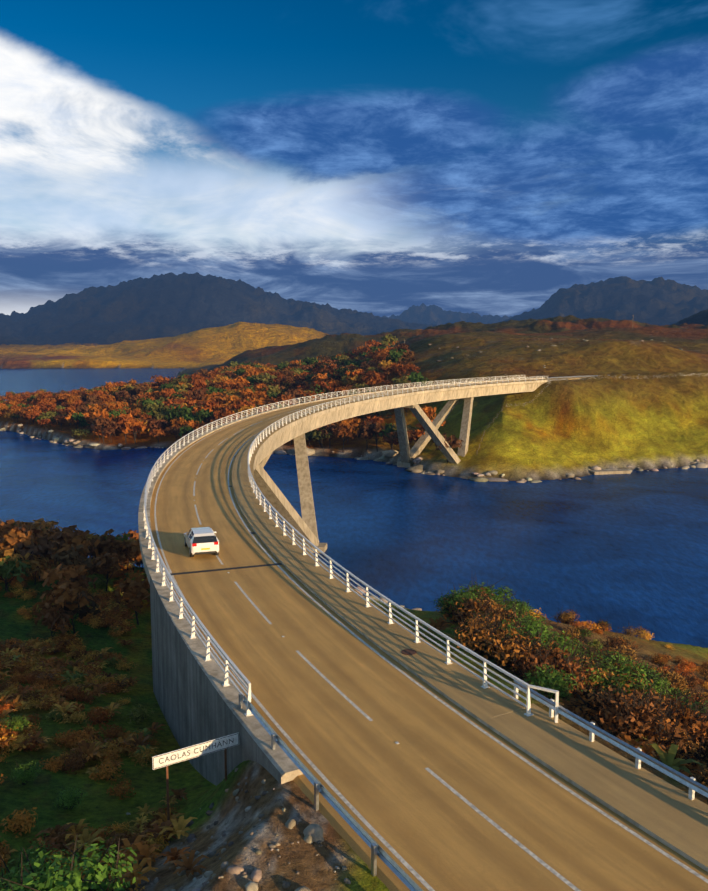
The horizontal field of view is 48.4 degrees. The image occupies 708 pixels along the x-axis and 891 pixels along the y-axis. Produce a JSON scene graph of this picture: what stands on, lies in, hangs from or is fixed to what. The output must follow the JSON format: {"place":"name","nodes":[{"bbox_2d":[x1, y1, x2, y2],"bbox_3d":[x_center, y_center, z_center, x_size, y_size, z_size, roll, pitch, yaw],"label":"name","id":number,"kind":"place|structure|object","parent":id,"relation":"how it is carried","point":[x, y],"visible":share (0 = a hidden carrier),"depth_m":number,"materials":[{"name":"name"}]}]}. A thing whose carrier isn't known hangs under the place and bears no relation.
{"place":"outdoors","nodes":[
{"label":"outdoors","id":0,"kind":"place"},
{"bbox_2d":[0,272,707,890],"bbox_3d":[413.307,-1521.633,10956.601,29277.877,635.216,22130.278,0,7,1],"label":"terrain","id":1,"kind":"structure","parent":0,"point":[608,414],"depth_m":229.84,"materials":[{"name":"green plant"}]},
{"bbox_2d":[0,711,141,890],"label":"gorse bushes","id":2,"kind":"object","parent":1,"relation":"on","point":[38,874],"visible":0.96,"depth_m":20.39,"materials":[{"name":"green plant"}]},
{"bbox_2d":[0,518,150,639],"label":"bushes","id":3,"kind":"object","parent":1,"relation":"on","point":[21,542],"visible":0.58,"depth_m":65.39,"materials":[{"name":"plant"}]},
{"bbox_2d":[0,555,178,890],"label":"bracken ferns","id":4,"kind":"object","parent":1,"relation":"on","point":[31,673],"visible":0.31,"depth_m":37.96,"materials":[{"name":"brown plant"}]},
{"bbox_2d":[0,554,208,890],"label":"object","id":5,"kind":"object","parent":1,"relation":"on","point":[172,826],"visible":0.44,"depth_m":34.89,"materials":[{"name":"plant"}]},
{"bbox_2d":[152,732,238,819],"bbox_3d":[-5.356,11.675,26.981,3.100,3.055,0.090,-4,8,-33],"label":"place name sign","id":6,"kind":"object","parent":1,"relation":"on","point":[166,759],"visible":1,"depth_m":26.70,"materials":[{"name":"white metal"}]},
{"bbox_2d":[82,768,350,890],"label":"rocks","id":7,"kind":"object","parent":1,"relation":"on","point":[313,832],"visible":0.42,"depth_m":21.54,"materials":[{"name":"grey stone"}]},
{"bbox_2d":[0,334,462,462],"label":"autumn trees","id":8,"kind":"object","parent":1,"relation":"on","point":[165,400],"visible":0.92,"depth_m":295.86,"materials":[{"name":"orange plant"}]},
{"bbox_2d":[150,558,525,785],"bbox_3d":[-2.602,13.006,36.899,10.282,9.616,22.588,-3,8,-24],"label":"bridge abutment","id":9,"kind":"object","parent":1,"relation":"on","point":[321,721],"visible":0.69,"depth_m":32.71,"materials":[{"name":"concrete"}]},
{"bbox_2d":[401,649,416,654],"bbox_3d":[2.362,8.875,33.849,0.660,0.012,0.660,0,7,1],"label":"manhole cover","id":10,"kind":"object","parent":9,"relation":"on","point":[408,651],"visible":0.94,"depth_m":33.80,"materials":[{"name":"brown metal"}]},
{"bbox_2d":[138,379,546,583],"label":"bridge deck","id":11,"kind":"structure","parent":1,"relation":"on","point":[177,518],"depth_m":73.09,"materials":[{"name":"concrete"}]},
{"bbox_2d":[184,527,218,556],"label":"white hatchback car","id":12,"kind":"object","parent":11,"relation":"on","point":[201,540],"visible":1,"depth_m":48.32,"materials":[{"name":"white paint"}]},
{"bbox_2d":[143,375,518,715],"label":"bridge railing","id":13,"kind":"object","parent":11,"relation":"on","point":[182,600],"visible":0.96,"depth_m":39.94,"materials":[{"name":"silver metal"}]},
{"bbox_2d":[248,376,542,716],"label":"bridge railing","id":14,"kind":"object","parent":11,"relation":"on","point":[528,713],"visible":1,"depth_m":39.11,"materials":[{"name":"silver metal"}]},
{"bbox_2d":[0,423,707,482],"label":"shore rocks","id":15,"kind":"object","parent":1,"relation":"on","point":[418,468],"depth_m":207.10,"materials":[{"name":"stone"}]},
{"bbox_2d":[354,586,421,610],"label":"shore rocks","id":16,"kind":"object","parent":1,"relation":"on","point":[373,597],"visible":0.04,"depth_m":96.94,"materials":[{"name":"stone"}]},
{"bbox_2d":[394,397,473,467],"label":"bridge pier","id":17,"kind":"structure","parent":1,"relation":"on","point":[407,454],"depth_m":203.88,"materials":[{"name":"concrete"}]},
{"bbox_2d":[526,378,566,381],"bbox_3d":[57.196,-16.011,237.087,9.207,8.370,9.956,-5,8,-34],"label":"guardrail","id":18,"kind":"object","parent":1,"relation":"on","point":[547,379],"visible":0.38,"depth_m":235.66,"materials":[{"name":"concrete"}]},
{"bbox_2d":[428,338,682,378],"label":"hillside outcrops","id":19,"kind":"object","parent":1,"relation":"on","point":[539,349],"visible":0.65,"depth_m":306.01,"materials":[{"name":"grey stone"}]},
{"bbox_2d":[425,616,707,782],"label":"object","id":20,"kind":"object","parent":1,"relation":"on","point":[678,764],"visible":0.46,"depth_m":26.93,"materials":[{"name":"brown plant"}]},
{"bbox_2d":[433,573,707,747],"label":"gorse bushes","id":21,"kind":"object","parent":1,"relation":"on","point":[548,680],"visible":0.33,"depth_m":38.29,"materials":[{"name":"green plant"}]},
{"bbox_2d":[436,580,707,786],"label":"bushes","id":22,"kind":"object","parent":1,"relation":"on","point":[654,719],"visible":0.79,"depth_m":33.59,"materials":[{"name":"brown plant"}]},
{"bbox_2d":[478,373,707,449],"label":"roadside fence","id":23,"kind":"object","parent":1,"relation":"on","point":[630,377],"visible":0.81,"depth_m":229.10,"materials":[{"name":"brown wood"}]},
{"bbox_2d":[550,374,639,378],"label":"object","id":24,"kind":"object","parent":1,"relation":"on","point":[576,376],"visible":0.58,"depth_m":236.27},
{"bbox_2d":[508,597,707,711],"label":"bushes","id":25,"kind":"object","parent":1,"relation":"on","point":[680,683],"depth_m":47.47,"materials":[{"name":"orange plant"}]},
{"bbox_2d":[589,469,630,474],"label":"concrete slipway","id":26,"kind":"structure","parent":1,"relation":"on","point":[603,472],"depth_m":198.07,"materials":[{"name":"grey concrete"}]},
{"bbox_2d":[527,608,707,755],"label":"bracken ferns","id":27,"kind":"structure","parent":1,"relation":"on","point":[689,665],"depth_m":58.14,"materials":[{"name":"orange plant"}]},
{"bbox_2d":[0,368,707,647],"bbox_3d":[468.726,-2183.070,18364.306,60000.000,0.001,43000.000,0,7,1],"label":"loch water","id":28,"kind":"structure","parent":0,"point":[617,551],"depth_m":143.88,"materials":[{"name":"blue liquid"}]},
{"bbox_2d":[254,433,326,552],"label":"bridge pier","id":29,"kind":"structure","parent":28,"relation":"in","point":[305,525],"depth_m":120.78,"materials":[{"name":"concrete"}]},
{"bbox_2d":[0,0,707,317],"label":"sky","id":30,"kind":"structure","parent":0,"point":[381,158],"materials":[{"name":"blue"}]},
{"bbox_2d":[293,703,707,890],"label":"approach road","id":31,"kind":"structure","parent":0,"point":[436,834],"depth_m":22.64,"materials":[{"name":"brown asphalt"}]},
{"bbox_2d":[238,693,423,890],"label":"guardrail","id":32,"kind":"object","parent":31,"relation":"on","point":[405,878],"visible":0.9,"depth_m":22.01,"materials":[{"name":"grey metal"}]},
{"bbox_2d":[154,377,707,890],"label":"road markings","id":33,"kind":"object","parent":31,"relation":"on","point":[392,849],"visible":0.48,"depth_m":26.18,"materials":[{"name":"paint"}]},
{"bbox_2d":[528,684,558,722],"bbox_3d":[6.702,9.178,27.934,1.101,1.214,0.134,4,8,27],"label":"railing end frame","id":34,"kind":"object","parent":31,"relation":"on","point":[556,692],"visible":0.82,"depth_m":27.70,"materials":[{"name":"white paint"}]},
{"bbox_2d":[514,680,707,799],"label":"guardrail","id":35,"kind":"object","parent":31,"relation":"on","point":[691,783],"visible":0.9,"depth_m":25.19,"materials":[{"name":"grey metal"}]},
{"bbox_2d":[548,377,591,379],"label":"road","id":36,"kind":"structure","parent":0,"point":[568,378],"depth_m":240.61,"materials":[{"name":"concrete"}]}
]}

